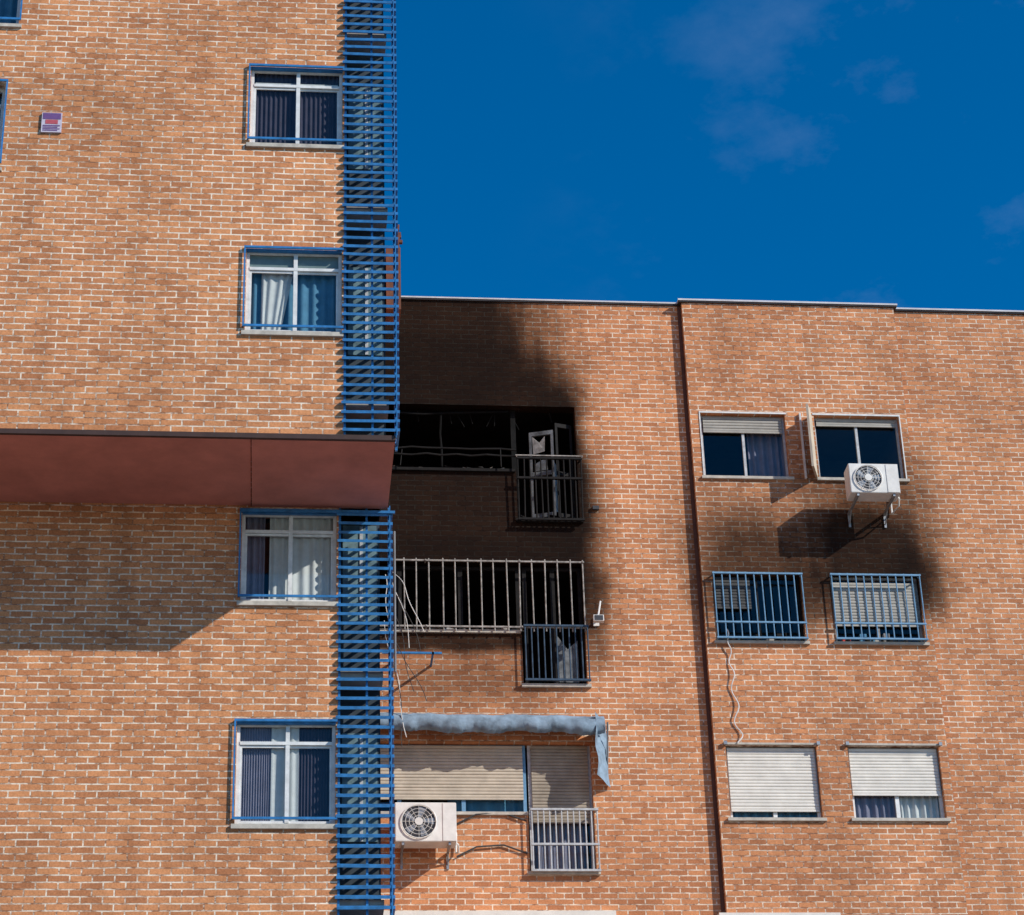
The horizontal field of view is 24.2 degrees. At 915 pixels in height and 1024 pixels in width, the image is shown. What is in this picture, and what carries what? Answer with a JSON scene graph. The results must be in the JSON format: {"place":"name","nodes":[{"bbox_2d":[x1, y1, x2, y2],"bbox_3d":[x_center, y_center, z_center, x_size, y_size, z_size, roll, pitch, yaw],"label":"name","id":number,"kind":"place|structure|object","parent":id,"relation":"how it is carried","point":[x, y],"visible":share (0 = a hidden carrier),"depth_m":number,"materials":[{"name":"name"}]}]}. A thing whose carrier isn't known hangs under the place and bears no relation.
{"place":"outdoors","nodes":[
{"label":"outdoors","id":0,"kind":"place"},
{"bbox_2d":[398,225,402,246],"bbox_3d":[-1.493,-2.908,31.565,0.095,0.360,0.050,1,-28,-6],"label":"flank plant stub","id":1,"kind":"object","parent":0,"point":[399,238],"visible":0.55,"depth_m":31.53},
{"bbox_2d":[680,303,726,912],"bbox_3d":[4.958,7.426,34.883,3.610,22.550,0.120,1,-28,-6],"label":"bay return","id":2,"kind":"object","parent":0,"point":[703,615],"visible":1,"depth_m":37.28,"materials":[{"name":"brown brick"}]},
{"bbox_2d":[383,0,1023,309],"label":"sky","id":3,"kind":"structure","parent":0,"point":[855,151],"materials":[{"name":"blue"}]},
{"bbox_2d":[527,416,903,870],"bbox_3d":[3.396,5.299,35.968,6.299,13.477,0.124,0,-28,-4],"label":"window frame","id":4,"kind":"object","parent":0,"point":[745,474],"visible":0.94,"depth_m":38.77,"materials":[{"name":"white metal"}]},
{"bbox_2d":[702,417,918,622],"bbox_3d":[4.752,0.989,38.333,3.200,3.678,0.021,1,-28,-6],"label":"roller shutter","id":5,"kind":"object","parent":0,"point":[742,424],"visible":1,"depth_m":37.82,"materials":[{"name":"white plastic"}]},
{"bbox_2d":[726,747,944,817],"bbox_3d":[7.156,6.289,35.849,7.786,15.563,0.112,2,-28,-7],"label":"window frame","id":6,"kind":"object","parent":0,"point":[897,807],"visible":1,"depth_m":36.22,"materials":[{"name":"white metal"}]},
{"bbox_2d":[731,793,940,811],"bbox_3d":[7.163,6.328,35.765,7.731,14.430,0.085,2,-28,-7],"label":"roller shutter end bar","id":7,"kind":"object","parent":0,"point":[758,810],"visible":1,"depth_m":35.97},
{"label":"pavement","id":8,"kind":"structure","parent":0,"visible":0},
{"bbox_2d":[0,501,338,914],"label":"wall","id":9,"kind":"structure","parent":8,"relation":"on","point":[145,660],"depth_m":29.54,"materials":[{"name":"brick"}]},
{"bbox_2d":[0,0,341,823],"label":"window frame","id":10,"kind":"object","parent":9,"relation":"attached to","point":[292,532],"visible":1,"depth_m":30.66,"materials":[{"name":"white metal"}]},
{"bbox_2d":[0,0,343,819],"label":"guard rail","id":11,"kind":"object","parent":10,"relation":"attached to","point":[252,326],"visible":1,"depth_m":30.42,"materials":[{"name":"blue metal"}]},
{"bbox_2d":[238,517,271,820],"bbox_3d":[-3.073,6.465,28.059,0.430,12.920,0.065,1,-28,-6],"label":"curtain","id":12,"kind":"object","parent":10,"relation":"hanging from","point":[256,784],"visible":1,"depth_m":29.54,"materials":[{"name":"fabric"}]},
{"bbox_2d":[238,87,338,822],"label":"window sash","id":13,"kind":"object","parent":10,"relation":"in","point":[287,535],"depth_m":30.52,"materials":[{"name":"white metal"}]},
{"bbox_2d":[250,256,337,268],"bbox_3d":[-2.882,-5.016,32.067,1.130,5.975,0.010,1,-28,-6],"label":"transom blind","id":14,"kind":"object","parent":10,"relation":"attached to","point":[288,262],"visible":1,"depth_m":30.73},
{"bbox_2d":[253,74,338,820],"bbox_3d":[-2.697,3.506,28.613,1.140,18.640,1.889,1,-28,-6],"label":"curtain","id":15,"kind":"object","parent":10,"relation":"hanging from","point":[275,113],"visible":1,"depth_m":31.76,"materials":[{"name":"white fabric"}]},
{"bbox_2d":[261,274,332,820],"bbox_3d":[-2.659,2.322,29.255,0.818,21.330,1.966,-1,-28,-1],"label":"curtain","id":16,"kind":"object","parent":10,"relation":"hanging from","point":[311,565],"visible":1,"depth_m":30.65,"materials":[{"name":"white fabric"}]},
{"bbox_2d":[256,83,337,85],"bbox_3d":[-2.751,1.819,29.474,1.100,14.470,1.860,1,-28,-6],"label":"transom blind","id":17,"kind":"object","parent":10,"relation":"attached to","point":[295,84],"visible":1,"depth_m":32.05,"materials":[{"name":"white plastic"}]},
{"bbox_2d":[0,23,343,829],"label":"window sill","id":18,"kind":"structure","parent":9,"relation":"attached to","point":[276,333],"depth_m":30.28,"materials":[{"name":"grey stone"}]},
{"bbox_2d":[237,66,342,725],"bbox_3d":[-2.749,1.609,29.492,1.220,20.176,1.906,1,-28,-6],"label":"lintel angle","id":19,"kind":"object","parent":9,"relation":"on","point":[289,251],"visible":1,"depth_m":30.75,"materials":[{"name":"blue paint"}]},
{"bbox_2d":[251,451,364,521],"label":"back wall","id":20,"kind":"structure","parent":8,"relation":"on","point":[354,518],"depth_m":36.29,"materials":[{"name":"brick"}]},
{"bbox_2d":[340,0,385,899],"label":"bay back","id":21,"kind":"object","parent":8,"relation":"on","point":[356,712],"visible":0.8,"depth_m":30.58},
{"bbox_2d":[342,87,381,842],"bbox_3d":[-1.849,2.406,29.592,0.440,21.550,1.880,1,-28,-6],"label":"bay window","id":22,"kind":"structure","parent":21,"relation":"attached to","point":[371,741],"depth_m":30.88,"materials":[{"name":"blue metal"}]},
{"bbox_2d":[360,88,367,841],"bbox_3d":[-1.826,2.404,29.569,0.040,21.530,1.864,1,-28,-6],"label":"bay window frame","id":23,"kind":"object","parent":22,"relation":"attached to","point":[361,528],"visible":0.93,"depth_m":30.89,"materials":[{"name":"metal"}]},
{"bbox_2d":[337,0,397,914],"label":"louvre posts","id":24,"kind":"object","parent":21,"relation":"attached to","point":[388,509],"visible":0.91,"depth_m":30.31,"materials":[{"name":"blue metal"}]},
{"bbox_2d":[339,30,388,914],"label":"bay floor slab","id":25,"kind":"structure","parent":8,"relation":"on","point":[362,674],"depth_m":30.07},
{"bbox_2d":[0,94,269,598],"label":"interior","id":26,"kind":"object","parent":25,"relation":"attached to","point":[266,568],"visible":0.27,"depth_m":31.55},
{"bbox_2d":[335,0,399,914],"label":"louvre slats","id":27,"kind":"object","parent":25,"relation":"attached to","point":[396,306],"visible":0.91,"depth_m":30.36,"materials":[{"name":"blue metal"}]},
{"bbox_2d":[393,531,396,671],"bbox_3d":[-1.522,1.859,31.088,0.030,2.000,0.030,-10,-29,14],"label":"drain pipe","id":28,"kind":"object","parent":25,"relation":"attached to","point":[394,580],"visible":1,"depth_m":31.14,"materials":[{"name":"metal"}]},
{"bbox_2d":[368,509,379,521],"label":"side wall","id":29,"kind":"structure","parent":8,"relation":"on","point":[373,518],"depth_m":33.45,"materials":[{"name":"brick"}]},
{"bbox_2d":[0,0,344,434],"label":"wall","id":30,"kind":"structure","parent":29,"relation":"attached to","point":[146,195],"depth_m":30.76,"materials":[{"name":"brick"}]},
{"bbox_2d":[41,112,62,133],"bbox_3d":[-6.009,-4.369,31.246,0.260,0.310,0.031,1,-28,-6],"label":"security alarm sign","id":31,"kind":"object","parent":30,"relation":"attached to","point":[51,122],"visible":1,"depth_m":31.23,"materials":[{"name":"white plastic"}]},
{"bbox_2d":[0,0,335,331],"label":"curtain","id":32,"kind":"object","parent":30,"relation":"hanging from","point":[316,299],"visible":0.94,"depth_m":30.57,"materials":[{"name":"white fabric"}]},
{"bbox_2d":[0,428,395,441],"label":"drip edge","id":33,"kind":"object","parent":30,"relation":"attached to","point":[205,435],"visible":1,"depth_m":29.29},
{"bbox_2d":[0,435,394,508],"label":"overhang soffit","id":34,"kind":"structure","parent":29,"relation":"attached to","point":[204,471],"depth_m":30.10,"materials":[{"name":"paint"}]},
{"bbox_2d":[241,508,394,513],"bbox_3d":[-2.509,0.695,30.962,1.990,0.035,0.030,1,-28,-6],"label":"bay top rail","id":35,"kind":"object","parent":34,"relation":"attached to","point":[317,511],"visible":1,"depth_m":30.95,"materials":[{"name":"metal"}]},
{"bbox_2d":[385,247,400,323],"bbox_3d":[-1.566,-2.249,31.404,0.190,0.950,0.400,1,-28,-6],"label":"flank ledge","id":36,"kind":"object","parent":29,"relation":"attached to","point":[389,285],"visible":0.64,"depth_m":31.23,"materials":[{"name":"metal"}]},
{"bbox_2d":[379,300,720,914],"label":"wall","id":37,"kind":"structure","parent":8,"relation":"on","point":[609,377],"depth_m":37.45,"materials":[{"name":"brick"}]},
{"bbox_2d":[382,651,441,666],"bbox_3d":[-1.530,3.040,36.321,0.900,0.070,0.498,1,-28,-6],"label":"clothesline arm","id":38,"kind":"object","parent":37,"relation":"attached to","point":[432,655],"visible":0.67,"depth_m":36.11},
{"bbox_2d":[384,574,426,745],"bbox_3d":[-1.614,2.959,36.129,0.637,2.935,0.212,1,-28,-6],"label":"hanging cable","id":39,"kind":"object","parent":38,"relation":"hanging from","point":[404,650],"visible":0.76,"depth_m":36.22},
{"bbox_2d":[394,802,458,869],"bbox_3d":[-1.243,5.530,35.002,0.964,0.860,0.530,1,-28,-6],"label":"air conditioner","id":40,"kind":"object","parent":37,"relation":"attached to","point":[424,825],"visible":1,"depth_m":34.85,"materials":[{"name":"metal"}]},
{"bbox_2d":[380,565,519,629],"bbox_3d":[-1.313,2.211,37.237,2.880,1.140,0.056,1,-28,-6],"label":"burnt window frame","id":41,"kind":"object","parent":37,"relation":"attached to","point":[459,569],"visible":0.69,"depth_m":37.42,"materials":[{"name":"metal"}]},
{"bbox_2d":[380,628,520,633],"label":"burnt sill","id":42,"kind":"structure","parent":37,"relation":"on","point":[480,631],"depth_m":36.83,"materials":[{"name":"stone"}]},
{"bbox_2d":[393,465,522,630],"bbox_3d":[-1.096,1.420,37.574,2.532,2.859,0.215,1,-28,-6],"label":"burnt debris","id":43,"kind":"object","parent":42,"relation":"on","point":[492,629],"visible":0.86,"depth_m":36.95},
{"bbox_2d":[395,465,570,629],"bbox_3d":[-0.777,1.422,37.601,3.764,2.861,0.208,2,-28,-7],"label":"burnt debris","id":44,"kind":"object","parent":42,"relation":"on","point":[522,516],"visible":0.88,"depth_m":37.97,"materials":[{"name":"metal"}]},
{"bbox_2d":[392,467,514,472],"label":"burnt sill","id":45,"kind":"structure","parent":37,"relation":"on","point":[442,469],"depth_m":38.15,"materials":[{"name":"metal"}]},
{"bbox_2d":[400,410,518,517],"bbox_3d":[-1.370,0.115,38.352,2.911,2.050,0.079,1,-28,-6],"label":"burnt frame","id":46,"kind":"object","parent":37,"relation":"attached to","point":[513,437],"visible":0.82,"depth_m":38.75,"materials":[{"name":"black metal"}]},
{"bbox_2d":[397,745,526,811],"bbox_3d":[-1.135,7.368,34.470,2.874,6.860,0.056,1,-28,-6],"label":"window frame","id":47,"kind":"object","parent":37,"relation":"attached to","point":[463,805],"visible":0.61,"depth_m":35.92,"materials":[{"name":"blue metal"}]},
{"bbox_2d":[380,410,581,683],"bbox_3d":[-1.044,1.936,38.857,4.520,4.990,2.380,1,-28,-6],"label":"interior","id":48,"kind":"object","parent":37,"relation":"attached to","point":[424,431],"visible":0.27,"depth_m":39.56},
{"bbox_2d":[380,557,586,632],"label":"window bars","id":49,"kind":"object","parent":37,"relation":"attached to","point":[506,561],"depth_m":37.15,"materials":[{"name":"grey metal"}]},
{"bbox_2d":[417,411,551,429],"bbox_3d":[-1.033,-0.607,38.831,3.400,0.313,0.035,1,-28,-6],"label":"hanging burnt strip","id":50,"kind":"object","parent":37,"relation":"attached to","point":[488,422],"visible":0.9,"depth_m":38.88,"materials":[{"name":"black"}]},
{"bbox_2d":[456,813,527,856],"bbox_3d":[-0.300,5.567,35.346,1.059,0.702,0.033,1,-28,-6],"label":"facade cable","id":51,"kind":"object","parent":37,"relation":"attached to","point":[490,845],"visible":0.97,"depth_m":35.27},
{"bbox_2d":[380,712,610,786],"bbox_3d":[-0.553,4.329,35.777,4.085,1.126,0.424,1,-28,-6],"label":"window awning","id":52,"kind":"object","parent":37,"relation":"attached to","point":[499,724],"depth_m":35.85,"materials":[{"name":"fabric"}]},
{"bbox_2d":[529,430,556,517],"bbox_3d":[0.487,0.269,38.399,0.410,1.550,0.038,-7,-28,10],"label":"balcony door leaf","id":53,"kind":"object","parent":37,"relation":"attached to","point":[540,433],"visible":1,"depth_m":38.41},
{"bbox_2d":[532,436,544,453],"bbox_3d":[0.431,-0.203,38.647,0.209,0.320,0.004,-7,-28,10],"label":"door pane shard","id":54,"kind":"object","parent":53,"relation":"attached to","point":[538,447],"depth_m":38.64,"materials":[{"name":"grey glass"}]},
{"bbox_2d":[516,518,583,522],"bbox_3d":[0.589,1.046,37.982,1.070,0.051,0.260,1,-28,-6],"label":"door sill","id":55,"kind":"structure","parent":37,"relation":"attached to","point":[524,521],"depth_m":37.88,"materials":[{"name":"metal"}]},
{"bbox_2d":[516,456,584,520],"bbox_3d":[0.606,0.517,38.106,1.051,1.130,0.140,1,-28,-6],"label":"balcony railing","id":56,"kind":"object","parent":37,"relation":"attached to","point":[541,478],"visible":1,"depth_m":38.09,"materials":[{"name":"metal"}]},
{"bbox_2d":[394,446,515,466],"bbox_3d":[-1.363,-0.024,38.152,2.883,0.350,0.060,1,-28,-6],"label":"buckled rail","id":57,"kind":"object","parent":56,"relation":"attached to","point":[451,454],"visible":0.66,"depth_m":38.23,"materials":[{"name":"metal"}]},
{"bbox_2d":[515,454,582,457],"bbox_3d":[0.596,-0.019,38.319,1.090,0.038,0.018,1,-28,-6],"label":"balcony railing","id":58,"kind":"object","parent":56,"relation":"on","point":[516,455],"visible":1,"depth_m":38.33,"materials":[{"name":"grey metal"}]},
{"bbox_2d":[522,567,585,683],"bbox_3d":[0.646,2.638,37.217,0.930,2.030,0.056,1,-28,-6],"label":"burnt door frame","id":59,"kind":"object","parent":37,"relation":"attached to","point":[551,571],"visible":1,"depth_m":37.34,"materials":[{"name":"metal"}]},
{"bbox_2d":[536,460,578,681],"bbox_3d":[0.700,1.728,37.651,0.570,3.860,0.100,1,-28,-6],"label":"door pane shard","id":60,"kind":"object","parent":59,"relation":"attached to","point":[566,654],"depth_m":36.98,"materials":[{"name":"grey glass"}]},
{"bbox_2d":[523,624,590,680],"bbox_3d":[0.694,2.997,36.755,1.010,0.940,0.036,1,-28,-6],"label":"balcony railing","id":61,"kind":"object","parent":37,"relation":"attached to","point":[551,678],"visible":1,"depth_m":36.74,"materials":[{"name":"blue metal"}]},
{"bbox_2d":[522,683,600,874],"bbox_3d":[0.805,7.386,34.609,1.070,8.781,0.260,1,-28,-6],"label":"door sill","id":62,"kind":"structure","parent":37,"relation":"attached to","point":[543,685],"depth_m":36.51,"materials":[{"name":"stone"}]},
{"bbox_2d":[554,423,575,517],"bbox_3d":[0.851,0.219,38.487,0.302,1.700,0.038,9,-30,-20],"label":"balcony door leaf","id":63,"kind":"object","parent":37,"relation":"attached to","point":[562,426],"visible":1,"depth_m":38.50,"materials":[{"name":"metal"}]},
{"bbox_2d":[554,463,557,511],"bbox_3d":[0.718,0.472,38.315,0.070,0.900,0.001,1,-28,-6],"label":"door pane shard","id":64,"kind":"object","parent":63,"relation":"attached to","point":[556,489],"depth_m":38.29,"materials":[{"name":"grey glass"}]},
{"bbox_2d":[530,808,600,871],"bbox_3d":[0.872,8.204,34.030,1.020,6.740,0.117,1,-28,-6],"label":"balcony railing","id":65,"kind":"object","parent":37,"relation":"attached to","point":[562,844],"visible":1,"depth_m":35.32,"materials":[{"name":"white metal"}]},
{"bbox_2d":[593,601,603,625],"bbox_3d":[1.315,2.410,37.039,0.160,0.404,0.364,1,-28,-6],"label":"wall floodlight","id":66,"kind":"object","parent":37,"relation":"attached to","point":[597,619],"depth_m":36.83,"materials":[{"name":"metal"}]},
{"bbox_2d":[383,911,840,914],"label":"awning cassette","id":67,"kind":"object","parent":37,"relation":"attached to","point":[509,913],"visible":0.78,"depth_m":34.71,"materials":[{"name":"white metal"}]},
{"bbox_2d":[381,420,919,870],"bbox_3d":[3.904,6.851,36.685,14.120,15.620,2.500,1,-28,-6],"label":"interior","id":68,"kind":"object","parent":37,"relation":"attached to","point":[836,447],"visible":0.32,"depth_m":39.70,"materials":[{"name":"black"}]},
{"bbox_2d":[677,306,724,912],"bbox_3d":[3.126,7.421,34.747,0.057,22.540,0.020,1,-28,-6],"label":"expansion joint","id":69,"kind":"object","parent":37,"relation":"attached to","point":[721,889],"visible":1,"depth_m":37.34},
{"bbox_2d":[401,298,1023,314],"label":"parapet cap","id":70,"kind":"object","parent":37,"relation":"on","point":[721,302],"visible":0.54,"depth_m":40.01,"materials":[{"name":"metal"}]},
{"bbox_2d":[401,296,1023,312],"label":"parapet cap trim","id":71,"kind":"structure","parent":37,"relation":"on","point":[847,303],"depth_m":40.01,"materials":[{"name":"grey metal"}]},
{"bbox_2d":[682,303,967,914],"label":"bay wall","id":72,"kind":"structure","parent":8,"relation":"on","point":[791,361],"depth_m":37.28,"materials":[{"name":"brown brick"}]},
{"bbox_2d":[381,475,950,821],"bbox_3d":[4.238,6.747,35.230,13.800,14.447,0.315,1,-28,-6],"label":"window sill","id":73,"kind":"structure","parent":72,"relation":"attached to","point":[471,813],"depth_m":37.06,"materials":[{"name":"grey stone"}]},
{"bbox_2d":[380,745,523,797],"bbox_3d":[-1.135,7.241,34.485,2.780,6.592,0.021,1,-28,-6],"label":"roller shutter","id":74,"kind":"object","parent":73,"relation":"attached to","point":[458,771],"visible":0.65,"depth_m":35.87,"materials":[{"name":"beige plastic"}]},
{"bbox_2d":[381,797,523,799],"bbox_3d":[-1.122,7.621,34.282,2.780,5.790,0.024,1,-28,-6],"label":"roller shutter end bar","id":75,"kind":"object","parent":74,"relation":"attached to","point":[418,798],"visible":0.64,"depth_m":35.64,"materials":[{"name":"beige plastic"}]},
{"bbox_2d":[531,746,589,820],"bbox_3d":[0.811,7.436,34.589,0.860,6.956,0.021,1,-28,-6],"label":"roller shutter","id":76,"kind":"object","parent":73,"relation":"attached to","point":[560,779],"visible":1,"depth_m":35.95,"materials":[{"name":"beige plastic"}]},
{"bbox_2d":[533,821,590,823],"bbox_3d":[0.830,7.977,34.300,0.860,5.790,0.024,1,-28,-6],"label":"roller shutter end bar","id":77,"kind":"object","parent":76,"relation":"attached to","point":[564,822],"visible":1,"depth_m":35.65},
{"bbox_2d":[448,800,816,817],"bbox_3d":[1.912,7.483,34.785,5.612,6.860,0.114,0,-28,-4],"label":"curtain","id":78,"kind":"object","parent":73,"relation":"hanging from","point":[498,805],"visible":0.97,"depth_m":35.90,"materials":[{"name":"blue fabric"}]},
{"bbox_2d":[531,434,895,868],"bbox_3d":[3.052,5.378,36.068,5.495,13.510,0.163,0,-28,-4],"label":"curtain","id":79,"kind":"object","parent":73,"relation":"hanging from","point":[765,454],"visible":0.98,"depth_m":36.21,"materials":[{"name":"white fabric"}]},
{"bbox_2d":[715,577,751,606],"bbox_3d":[3.472,2.113,37.594,0.550,0.520,0.021,1,-28,-6],"label":"roller shutter","id":80,"kind":"object","parent":73,"relation":"attached to","point":[734,591],"visible":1,"depth_m":37.59,"materials":[{"name":"grey plastic"}]},
{"bbox_2d":[717,607,751,608],"bbox_3d":[3.481,2.355,37.463,0.550,0.030,0.024,1,-28,-6],"label":"roller shutter end bar","id":81,"kind":"object","parent":80,"relation":"attached to","point":[733,608],"visible":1,"depth_m":37.45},
{"bbox_2d":[727,629,742,742],"bbox_3d":[3.418,3.494,36.711,0.141,1.909,0.059,1,-28,-6],"label":"hanging cable","id":82,"kind":"object","parent":73,"relation":"hanging from","point":[731,687],"visible":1,"depth_m":36.69,"materials":[{"name":"grey plastic"}]},
{"bbox_2d":[738,634,874,641],"bbox_3d":[4.586,2.814,37.257,2.152,0.133,0.080,1,-28,-6],"label":"sill clutter","id":83,"kind":"object","parent":73,"relation":"on","point":[864,635],"visible":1,"depth_m":37.30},
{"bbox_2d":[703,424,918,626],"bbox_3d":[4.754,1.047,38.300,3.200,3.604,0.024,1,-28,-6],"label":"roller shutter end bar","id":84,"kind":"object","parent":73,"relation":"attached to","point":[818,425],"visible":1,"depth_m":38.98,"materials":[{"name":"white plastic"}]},
{"bbox_2d":[725,633,907,641],"bbox_3d":[4.747,2.814,37.274,2.877,0.138,0.080,1,-28,-6],"label":"sill clutter","id":85,"kind":"object","parent":73,"relation":"on","point":[780,634],"visible":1,"depth_m":37.19,"materials":[{"name":"metal"}]},
{"bbox_2d":[727,748,940,809],"bbox_3d":[7.153,6.041,35.920,7.731,15.024,0.082,2,-28,-7],"label":"roller shutter","id":86,"kind":"object","parent":73,"relation":"attached to","point":[772,778],"visible":1,"depth_m":36.28,"materials":[{"name":"white plastic"}]},
{"bbox_2d":[882,633,889,641],"bbox_3d":[5.846,2.830,37.383,0.094,0.146,0.080,1,-28,-6],"label":"sill clutter","id":87,"kind":"object","parent":73,"relation":"on","point":[884,635],"visible":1,"depth_m":37.37,"materials":[{"name":"grey wood"}]},
{"bbox_2d":[899,796,940,817],"bbox_3d":[6.190,5.015,36.449,0.660,1.180,0.070,1,-28,-6],"label":"curtain","id":88,"kind":"object","parent":73,"relation":"hanging from","point":[919,806],"visible":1,"depth_m":36.30,"materials":[{"name":"white fabric"}]},
{"bbox_2d":[712,576,803,640],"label":"window frame","id":89,"kind":"object","parent":72,"relation":"attached to","point":[797,591],"visible":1,"depth_m":37.67,"materials":[{"name":"blue metal"}]},
{"bbox_2d":[798,413,806,478],"bbox_3d":[4.718,-0.190,38.839,0.030,1.200,0.047,1,-28,-6],"label":"open shutter leaf","id":90,"kind":"object","parent":72,"relation":"attached to","point":[802,445],"visible":1,"depth_m":38.81,"materials":[{"name":"white metal"}]},
{"bbox_2d":[699,411,906,478],"bbox_3d":[4.721,-0.194,38.864,3.340,1.210,0.010,1,-28,-6],"label":"window trim","id":91,"kind":"structure","parent":72,"relation":"attached to","point":[812,414],"depth_m":39.07,"materials":[{"name":"white metal"}]},
{"bbox_2d":[806,404,817,477],"bbox_3d":[4.844,-0.271,38.675,0.036,1.140,0.439,-9,-29,12],"label":"open shutter leaf","id":92,"kind":"object","parent":72,"relation":"attached to","point":[811,440],"visible":1,"depth_m":38.57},
{"bbox_2d":[712,571,928,641],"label":"window bars","id":93,"kind":"object","parent":72,"relation":"attached to","point":[868,623],"depth_m":37.39,"materials":[{"name":"blue metal"}]},
{"bbox_2d":[723,742,938,745],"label":"window lintels","id":94,"kind":"object","parent":72,"relation":"attached to","point":[850,744],"visible":1,"depth_m":36.45,"materials":[{"name":"metal"}]},
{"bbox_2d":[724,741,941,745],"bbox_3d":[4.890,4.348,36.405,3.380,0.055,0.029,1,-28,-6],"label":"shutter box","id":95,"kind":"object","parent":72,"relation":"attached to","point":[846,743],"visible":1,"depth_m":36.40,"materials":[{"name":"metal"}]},
{"bbox_2d":[844,463,899,527],"bbox_3d":[5.736,0.604,38.118,0.864,0.780,0.759,1,-28,-6],"label":"air conditioner","id":96,"kind":"object","parent":72,"relation":"attached to","point":[873,482],"visible":1,"depth_m":37.88,"materials":[{"name":"metal"}]},
{"bbox_2d":[830,577,923,641],"bbox_3d":[5.731,2.433,37.711,1.414,1.163,0.056,1,-28,-6],"label":"window frame","id":97,"kind":"object","parent":72,"relation":"attached to","point":[889,580],"visible":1,"depth_m":37.92,"materials":[{"name":"blue metal"}]},
{"bbox_2d":[894,312,1023,914],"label":"wall","id":98,"kind":"structure","parent":8,"relation":"on","point":[963,379],"depth_m":38.34,"materials":[{"name":"brick"}]}
]}

